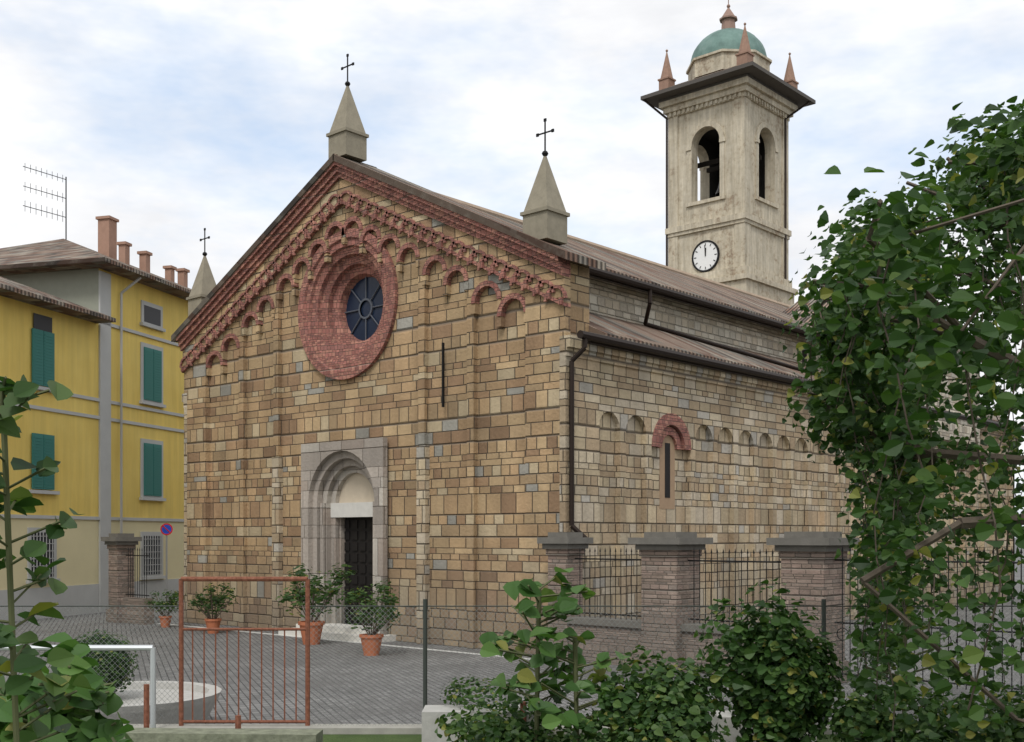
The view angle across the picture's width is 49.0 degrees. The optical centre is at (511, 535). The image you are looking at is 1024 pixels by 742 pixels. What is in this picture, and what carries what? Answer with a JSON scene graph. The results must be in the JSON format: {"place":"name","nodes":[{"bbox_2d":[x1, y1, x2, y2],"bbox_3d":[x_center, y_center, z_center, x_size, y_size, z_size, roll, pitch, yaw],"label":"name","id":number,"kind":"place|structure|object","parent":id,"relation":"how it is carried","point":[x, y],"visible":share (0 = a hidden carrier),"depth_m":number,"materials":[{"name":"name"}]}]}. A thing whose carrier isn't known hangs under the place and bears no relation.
{"place":"outdoors","nodes":[
{"label":"outdoors","id":0,"kind":"place"},
{"bbox_2d":[0,666,65,707],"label":"plant","id":1,"kind":"object","parent":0,"point":[28,691],"depth_m":7.53,"materials":[{"name":"green plant"}]},
{"bbox_2d":[0,268,98,311],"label":"end wall","id":2,"kind":"structure","parent":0,"point":[80,287],"depth_m":35.48,"materials":[{"name":"white paint"}]},
{"bbox_2d":[0,632,132,741],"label":"plant","id":3,"kind":"object","parent":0,"point":[113,702],"depth_m":7.06,"materials":[{"name":"green plant"}]},
{"bbox_2d":[0,268,187,518],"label":"building wall","id":4,"kind":"structure","parent":0,"point":[77,437],"depth_m":35.00,"materials":[{"name":"yellow paint"}]},
{"bbox_2d":[0,276,115,322],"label":"roof","id":5,"kind":"structure","parent":4,"relation":"on","point":[10,289],"depth_m":32.51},
{"bbox_2d":[0,271,183,620],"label":"trim","id":6,"kind":"structure","parent":4,"relation":"attached to","point":[88,595],"depth_m":35.39,"materials":[{"name":"grey paint"}]},
{"bbox_2d":[0,518,183,589],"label":"building wall","id":7,"kind":"structure","parent":6,"relation":"on","point":[78,548],"depth_m":34.48,"materials":[{"name":"beige paint"}]},
{"bbox_2d":[0,239,190,300],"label":"roof","id":8,"kind":"structure","parent":4,"relation":"on","point":[56,255],"depth_m":36.23,"materials":[{"name":"brown tile"}]},
{"bbox_2d":[23,165,66,239],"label":"antenna","id":9,"kind":"object","parent":8,"relation":"attached to","point":[62,197],"visible":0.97,"depth_m":41.41,"materials":[{"name":"black metal"}]},
{"bbox_2d":[95,215,189,287],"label":"chimneys","id":10,"kind":"object","parent":8,"relation":"on","point":[108,243],"visible":0.47,"depth_m":41.91,"materials":[{"name":"brick"}]},
{"bbox_2d":[32,305,160,576],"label":"windows","id":11,"kind":"structure","parent":4,"relation":"in","point":[151,316],"depth_m":37.53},
{"bbox_2d":[32,328,161,495],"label":"shutters","id":12,"kind":"object","parent":4,"relation":"attached to","point":[43,365],"visible":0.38,"depth_m":33.02,"materials":[{"name":"teal wood"}]},
{"bbox_2d":[120,277,141,532],"bbox_3d":[-12.281,-3.139,36.232,0.090,10.479,0.660,0,0,70],"label":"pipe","id":13,"kind":"object","parent":4,"relation":"attached to","point":[121,400],"visible":0.82,"depth_m":36.09,"materials":[{"name":"metal"}]},
{"bbox_2d":[0,538,1023,723],"bbox_3d":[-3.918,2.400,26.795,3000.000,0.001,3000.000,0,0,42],"label":"ground","id":14,"kind":"structure","parent":0,"point":[396,698],"depth_m":20.20,"materials":[{"name":"grey stone"}]},
{"bbox_2d":[0,374,95,741],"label":"tree","id":15,"kind":"object","parent":14,"relation":"on","point":[27,660],"depth_m":5.60,"materials":[{"name":"green plant"}]},
{"bbox_2d":[91,724,133,741],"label":"plant","id":16,"kind":"object","parent":14,"relation":"on","point":[126,728],"depth_m":6.59,"materials":[{"name":"green plant"}]},
{"bbox_2d":[145,589,185,627],"bbox_3d":[-9.079,1.883,29.598,1.097,1.035,1.003,0,0,83],"label":"pot","id":17,"kind":"object","parent":14,"relation":"on","point":[176,595],"depth_m":29.43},
{"bbox_2d":[166,535,167,599],"bbox_3d":[-11.554,1.000,37.616,0.060,2.800,0.060,0,0,42],"label":"sign pole","id":18,"kind":"object","parent":14,"relation":"on","point":[167,564],"visible":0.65,"depth_m":37.62,"materials":[{"name":"grey metal"}]},
{"bbox_2d":[162,525,170,533],"bbox_3d":[-11.538,-0.220,37.567,0.001,0.310,0.310,0,0,73],"label":"blue sign","id":19,"kind":"object","parent":18,"relation":"attached to","point":[164,530],"visible":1,"depth_m":37.57,"materials":[{"name":"blue metal"}]},
{"bbox_2d":[160,523,172,534],"bbox_3d":[-11.537,-0.220,37.563,0.040,0.400,0.400,0,0,73],"label":"red sign","id":20,"kind":"object","parent":18,"relation":"attached to","point":[166,529],"visible":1,"depth_m":37.56,"materials":[{"name":"metal"}]},
{"bbox_2d":[188,583,237,633],"bbox_3d":[-7.333,1.773,27.753,1.339,1.254,1.174,0,0,42],"label":"pot","id":21,"kind":"object","parent":14,"relation":"on","point":[204,599],"depth_m":27.63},
{"bbox_2d":[182,393,343,622],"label":"aisle wall","id":22,"kind":"structure","parent":14,"relation":"on","point":[184,398],"depth_m":31.15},
{"bbox_2d":[298,620,324,644],"bbox_3d":[-4.447,2.148,24.923,0.588,0.504,0.588,0,0,42],"label":"pot","id":23,"kind":"object","parent":14,"relation":"on","point":[316,626],"visible":0.71,"depth_m":24.75,"materials":[{"name":"orange ceramic"}]},
{"bbox_2d":[275,563,355,621],"bbox_3d":[-4.377,1.280,25.063,1.609,1.350,1.758,0,0,42],"label":"plant","id":24,"kind":"object","parent":23,"relation":"in","point":[288,596],"depth_m":24.98,"materials":[{"name":"green plant"}]},
{"bbox_2d":[278,623,395,641],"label":"steps","id":25,"kind":"structure","parent":14,"relation":"on","point":[334,631],"depth_m":26.14,"materials":[{"name":"white stone"}]},
{"bbox_2d":[156,623,530,659],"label":"ground marks","id":26,"kind":"object","parent":14,"relation":"on","point":[351,641],"visible":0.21,"depth_m":25.51},
{"bbox_2d":[301,437,386,634],"bbox_3d":[-3.871,0.075,26.847,3.000,4.650,0.580,0,0,42],"label":"portal","id":27,"kind":"object","parent":14,"relation":"on","point":[328,469],"visible":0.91,"depth_m":27.36,"materials":[{"name":"grey stone"}]},
{"bbox_2d":[331,502,372,516],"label":"lintel","id":28,"kind":"structure","parent":27,"relation":"attached to","point":[359,509],"depth_m":26.98,"materials":[{"name":"white stone"}]},
{"bbox_2d":[339,473,373,502],"bbox_3d":[-3.672,-1.175,27.071,1.500,0.750,0.060,0,0,42],"label":"lunette","id":29,"kind":"object","parent":28,"relation":"on","point":[356,487],"visible":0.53,"depth_m":27.10,"materials":[{"name":"beige paint"}]},
{"bbox_2d":[344,517,372,625],"bbox_3d":[-3.575,0.950,27.180,1.500,2.900,0.090,0,0,42],"label":"door","id":30,"kind":"structure","parent":27,"relation":"in","point":[358,544],"depth_m":27.29,"materials":[{"name":"grey wood"}]},
{"bbox_2d":[336,578,401,655],"bbox_3d":[-2.800,1.629,22.570,1.617,1.543,1.223,0,0,69],"label":"potted plant","id":31,"kind":"object","parent":14,"relation":"on","point":[352,597],"depth_m":22.52,"materials":[{"name":"green plant"}]},
{"bbox_2d":[210,222,588,652],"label":"facade wall","id":32,"kind":"structure","parent":14,"relation":"on","point":[378,398],"depth_m":25.41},
{"bbox_2d":[186,256,215,315],"bbox_3d":[-8.439,-6.807,30.890,0.720,1.770,0.720,0,0,42],"label":"pinnacle","id":33,"kind":"object","parent":32,"relation":"attached to","point":[204,285],"visible":0.55,"depth_m":30.73,"materials":[{"name":"stone"}]},
{"bbox_2d":[200,228,209,255],"bbox_3d":[-8.439,-8.062,30.890,0.460,0.780,0.140,0,0,42],"label":"cross","id":34,"kind":"object","parent":33,"relation":"on","point":[204,253],"visible":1,"depth_m":30.88,"materials":[{"name":"black metal"}]},
{"bbox_2d":[340,517,344,623],"bbox_3d":[-3.532,0.100,27.228,2.800,4.600,0.440,0,0,42],"label":"door jamb","id":35,"kind":"structure","parent":32,"relation":"attached to","point":[342,552],"depth_m":27.55,"materials":[{"name":"grey stone"}]},
{"bbox_2d":[326,86,368,162],"bbox_3d":[-3.918,-9.835,26.795,0.720,1.770,0.720,0,0,42],"label":"pinnacle","id":36,"kind":"object","parent":32,"relation":"on","point":[347,135],"visible":0.95,"depth_m":26.62,"materials":[{"name":"stone"}]},
{"bbox_2d":[341,54,353,85],"bbox_3d":[-3.918,-11.090,26.795,0.460,0.780,0.140,0,0,42],"label":"cross","id":37,"kind":"object","parent":36,"relation":"on","point":[347,82],"visible":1,"depth_m":26.78,"materials":[{"name":"black metal"}]},
{"bbox_2d":[298,228,397,379],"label":"oculus rings","id":38,"kind":"object","parent":32,"relation":"attached to","point":[334,347],"visible":1,"depth_m":27.24,"materials":[{"name":"red brick"}]},
{"bbox_2d":[345,276,382,339],"bbox_3d":[-3.535,-5.500,27.224,1.580,1.580,0.050,0,0,42],"label":"window tracery","id":39,"kind":"object","parent":38,"relation":"in","point":[369,315],"visible":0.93,"depth_m":27.21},
{"bbox_2d":[346,277,382,340],"bbox_3d":[-3.519,-5.500,27.243,1.580,1.580,0.001,0,0,42],"label":"window glass","id":40,"kind":"object","parent":38,"relation":"in","point":[353,302],"visible":0.83,"depth_m":27.30,"materials":[{"name":"blue glass"}]},
{"bbox_2d":[272,445,429,643],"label":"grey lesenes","id":41,"kind":"object","parent":32,"relation":"attached to","point":[422,522],"visible":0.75,"depth_m":25.00,"materials":[{"name":"stone"}]},
{"bbox_2d":[176,161,570,372],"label":"cornice","id":42,"kind":"structure","parent":32,"relation":"attached to","point":[305,205],"depth_m":26.22,"materials":[{"name":"red brick"}]},
{"bbox_2d":[183,178,570,654],"bbox_3d":[-3.984,-3.215,26.720,13.600,11.230,0.200,0,0,42],"label":"facade relief","id":43,"kind":"object","parent":32,"relation":"attached to","point":[547,324],"visible":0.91,"depth_m":24.84},
{"bbox_2d":[171,153,605,342],"bbox_3d":[-3.765,-7.188,26.967,14.000,3.625,1.340,0,0,42],"label":"roof edge","id":44,"kind":"object","parent":32,"relation":"on","point":[514,231],"visible":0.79,"depth_m":24.97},
{"bbox_2d":[442,342,444,406],"bbox_3d":[-1.498,-3.500,24.445,0.040,1.400,0.050,0,0,42],"label":"anchor","id":45,"kind":"object","parent":32,"relation":"attached to","point":[443,374],"visible":1,"depth_m":24.43,"materials":[{"name":"black metal"}]},
{"bbox_2d":[520,156,569,245],"bbox_3d":[0.670,-6.807,22.774,0.720,1.770,0.720,0,0,42],"label":"pinnacle","id":46,"kind":"object","parent":32,"relation":"attached to","point":[544,214],"visible":0.95,"depth_m":22.59,"materials":[{"name":"stone"}]},
{"bbox_2d":[536,118,553,155],"bbox_3d":[0.670,-8.062,22.774,0.460,0.780,0.140,0,0,42],"label":"cross","id":47,"kind":"object","parent":46,"relation":"on","point":[544,152],"visible":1,"depth_m":22.77,"materials":[{"name":"black metal"}]},
{"bbox_2d":[48,681,816,741],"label":"planters","id":48,"kind":"object","parent":14,"relation":"on","point":[131,696],"visible":0.34,"depth_m":12.78,"materials":[{"name":"concrete"}]},
{"bbox_2d":[75,629,732,715],"bbox_3d":[-1.486,1.548,11.767,8.807,0.844,1.561,0,0,23],"label":"boxwood","id":49,"kind":"object","parent":48,"relation":"in","point":[455,688],"depth_m":13.24,"materials":[{"name":"green plant"}]},
{"bbox_2d":[121,597,754,674],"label":"walls","id":50,"kind":"structure","parent":14,"relation":"on","point":[579,629],"depth_m":20.96,"materials":[{"name":"brick"}]},
{"bbox_2d":[126,546,1022,693],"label":"railings","id":51,"kind":"object","parent":50,"relation":"on","point":[636,559],"visible":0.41,"depth_m":19.32,"materials":[{"name":"black metal"}]},
{"bbox_2d":[106,545,848,683],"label":"piers","id":52,"kind":"structure","parent":14,"relation":"on","point":[669,577],"depth_m":19.92,"materials":[{"name":"brick"}]},
{"bbox_2d":[101,531,859,633],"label":"pier caps","id":53,"kind":"object","parent":52,"relation":"on","point":[820,541],"visible":0.91,"depth_m":19.99,"materials":[{"name":"stone"}]},
{"bbox_2d":[123,724,1022,733],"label":"garden kerb","id":54,"kind":"structure","parent":14,"relation":"on","point":[372,729],"depth_m":11.09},
{"bbox_2d":[179,577,309,725],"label":"gate","id":55,"kind":"structure","parent":54,"relation":"on","point":[182,629],"depth_m":11.19,"materials":[{"name":"brown metal"}]},
{"bbox_2d":[0,599,1016,720],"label":"fence posts","id":56,"kind":"object","parent":54,"relation":"on","point":[823,614],"visible":0.63,"depth_m":11.20,"materials":[{"name":"grey"}]},
{"bbox_2d":[0,607,1023,725],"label":"wire mesh fence","id":57,"kind":"object","parent":56,"relation":"attached to","point":[455,650],"visible":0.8,"depth_m":11.20,"materials":[{"name":"grey metal"}]},
{"bbox_2d":[678,100,797,305],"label":"tower shaft","id":58,"kind":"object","parent":14,"relation":"on","point":[761,275],"visible":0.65,"depth_m":50.04,"materials":[{"name":"beige paint"}]},
{"bbox_2d":[692,240,719,271],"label":"clock marks","id":59,"kind":"object","parent":58,"relation":"attached to","point":[717,259],"visible":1,"depth_m":49.59,"materials":[{"name":"black metal"}]},
{"bbox_2d":[693,242,716,269],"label":"clock face","id":60,"kind":"object","parent":59,"relation":"attached to","point":[702,260],"visible":1,"depth_m":49.65},
{"bbox_2d":[715,181,719,196],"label":"bell","id":61,"kind":"object","parent":58,"relation":"attached to","point":[717,193],"visible":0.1,"depth_m":51.03,"materials":[{"name":"brown metal"}]},
{"bbox_2d":[643,99,810,278],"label":"downspouts","id":62,"kind":"object","parent":58,"relation":"attached to","point":[785,179],"visible":0.91,"depth_m":50.92,"materials":[{"name":"black metal"}]},
{"bbox_2d":[659,76,797,279],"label":"tower trim","id":63,"kind":"structure","parent":58,"relation":"attached to","point":[743,92],"depth_m":49.38,"materials":[{"name":"beige stone"}]},
{"bbox_2d":[641,61,815,110],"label":"tower eaves","id":64,"kind":"object","parent":58,"relation":"attached to","point":[772,82],"visible":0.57,"depth_m":49.24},
{"bbox_2d":[643,62,812,98],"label":"tower roof","id":65,"kind":"structure","parent":64,"relation":"on","point":[709,74],"depth_m":49.45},
{"bbox_2d":[658,23,798,90],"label":"pinnacles","id":66,"kind":"object","parent":65,"relation":"on","point":[744,54],"visible":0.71,"depth_m":50.71,"materials":[{"name":"brown stone"}]},
{"bbox_2d":[686,49,771,80],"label":"dome drum","id":67,"kind":"object","parent":65,"relation":"on","point":[719,60],"visible":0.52,"depth_m":49.76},
{"bbox_2d":[691,28,766,60],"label":"dome","id":68,"kind":"structure","parent":67,"relation":"on","point":[728,38],"depth_m":49.77,"materials":[{"name":"teal metal"}]},
{"bbox_2d":[719,0,737,28],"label":"finial","id":69,"kind":"object","parent":68,"relation":"on","point":[728,19],"visible":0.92,"depth_m":50.87,"materials":[{"name":"brown stone"}]},
{"bbox_2d":[698,155,761,172],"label":"bell frame","id":70,"kind":"object","parent":58,"relation":"in","point":[709,163],"visible":0.24,"depth_m":51.40,"materials":[{"name":"brown wood"}]},
{"bbox_2d":[560,335,1021,625],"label":"aisle wall","id":71,"kind":"structure","parent":14,"relation":"on","point":[750,476],"depth_m":26.17,"materials":[{"name":"beige stone"}]},
{"bbox_2d":[659,435,674,508],"bbox_3d":[3.461,-1.425,25.076,0.006,1.650,0.600,0,0,42],"label":"niche window","id":72,"kind":"structure","parent":71,"relation":"attached to","point":[666,503],"depth_m":25.05,"materials":[{"name":"beige stone"}]},
{"bbox_2d":[665,443,669,497],"bbox_3d":[3.467,-1.460,25.070,0.006,1.220,0.200,0,0,42],"label":"slit window","id":73,"kind":"structure","parent":72,"relation":"attached to","point":[667,470],"depth_m":25.07,"materials":[{"name":"black glass"}]},
{"bbox_2d":[652,413,690,449],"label":"arch","id":74,"kind":"structure","parent":71,"relation":"attached to","point":[678,433],"depth_m":25.08,"materials":[{"name":"red brick"}]},
{"bbox_2d":[589,277,1014,598],"bbox_3d":[5.329,-2.991,37.173,13.300,10.782,26.200,0,0,42],"label":"clerestory","id":75,"kind":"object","parent":14,"relation":"on","point":[608,299],"visible":0.03,"depth_m":28.88,"materials":[{"name":"beige stone"}]},
{"bbox_2d":[484,212,1023,427],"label":"roof","id":76,"kind":"structure","parent":75,"relation":"attached to","point":[640,271],"depth_m":28.80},
{"bbox_2d":[438,193,790,307],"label":"ridge","id":77,"kind":"structure","parent":76,"relation":"on","point":[498,214],"depth_m":35.26,"materials":[{"name":"tile"}]},
{"bbox_2d":[569,266,1023,536],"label":"gutters","id":78,"kind":"object","parent":76,"relation":"attached to","point":[591,338],"visible":0.77,"depth_m":26.07,"materials":[{"name":"brown metal"}]},
{"bbox_2d":[802,349,806,361],"bbox_3d":[8.698,-5.375,33.435,0.004,0.450,0.300,0,0,42],"label":"clerestory window","id":79,"kind":"structure","parent":75,"relation":"attached to","point":[804,355],"depth_m":33.38,"materials":[{"name":"black"}]},
{"bbox_2d":[778,96,1023,741],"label":"tree","id":80,"kind":"object","parent":14,"relation":"on","point":[922,254],"depth_m":7.47,"materials":[{"name":"green plant"}]},
{"bbox_2d":[881,348,979,444],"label":"wall","id":81,"kind":"structure","parent":14,"relation":"on","point":[965,430],"depth_m":36.75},
{"bbox_2d":[783,298,831,322],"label":"roof","id":82,"kind":"structure","parent":81,"relation":"on","point":[793,307],"depth_m":36.48,"materials":[{"name":"tile"}]},
{"bbox_2d":[0,0,1023,537],"label":"sky","id":83,"kind":"structure","parent":0,"point":[170,120],"materials":[{"name":"white"}]},
{"bbox_2d":[323,734,1001,741],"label":"garden grass","id":84,"kind":"structure","parent":0,"point":[372,737],"depth_m":10.82,"materials":[{"name":"green plant"}]},
{"bbox_2d":[0,689,106,741],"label":"bush","id":85,"kind":"object","parent":84,"relation":"on","point":[89,728],"visible":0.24,"depth_m":7.10,"materials":[{"name":"green plant"}]},
{"bbox_2d":[0,645,155,727],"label":"pipe rail","id":86,"kind":"object","parent":84,"relation":"on","point":[151,649],"visible":0.74,"depth_m":10.93,"materials":[{"name":"grey metal"}]},
{"bbox_2d":[120,728,322,741],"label":"wall","id":87,"kind":"structure","parent":84,"relation":"on","point":[210,735],"depth_m":10.13,"materials":[{"name":"concrete"}]},
{"bbox_2d":[144,684,525,728],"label":"stakes","id":88,"kind":"object","parent":84,"relation":"on","point":[146,711],"visible":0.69,"depth_m":10.57,"materials":[{"name":"brown wood"}]},
{"bbox_2d":[435,698,595,741],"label":"bush","id":89,"kind":"object","parent":84,"relation":"on","point":[514,727],"visible":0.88,"depth_m":9.68,"materials":[{"name":"green plant"}]},
{"bbox_2d":[479,567,595,741],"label":"sapling","id":90,"kind":"object","parent":84,"relation":"on","point":[524,676],"depth_m":9.55,"materials":[{"name":"green plant"}]},
{"bbox_2d":[525,626,635,741],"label":"sapling","id":91,"kind":"object","parent":84,"relation":"on","point":[569,718],"depth_m":9.35,"materials":[{"name":"green plant"}]},
{"bbox_2d":[571,645,744,741],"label":"bush","id":92,"kind":"object","parent":84,"relation":"on","point":[678,707],"visible":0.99,"depth_m":9.00,"materials":[{"name":"green plant"}]},
{"bbox_2d":[693,578,845,741],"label":"bush","id":93,"kind":"object","parent":84,"relation":"on","point":[779,685],"visible":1,"depth_m":8.98,"materials":[{"name":"green plant"}]},
{"bbox_2d":[822,677,1023,741],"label":"hedge","id":94,"kind":"object","parent":84,"relation":"on","point":[846,727],"visible":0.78,"depth_m":8.57,"materials":[{"name":"green plant"}]},
{"bbox_2d":[867,611,943,729],"bbox_3d":[3.520,1.323,10.139,0.735,1.255,0.732,0,0,42],"label":"shrub","id":95,"kind":"object","parent":94,"relation":"on","point":[897,629],"depth_m":10.19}
]}

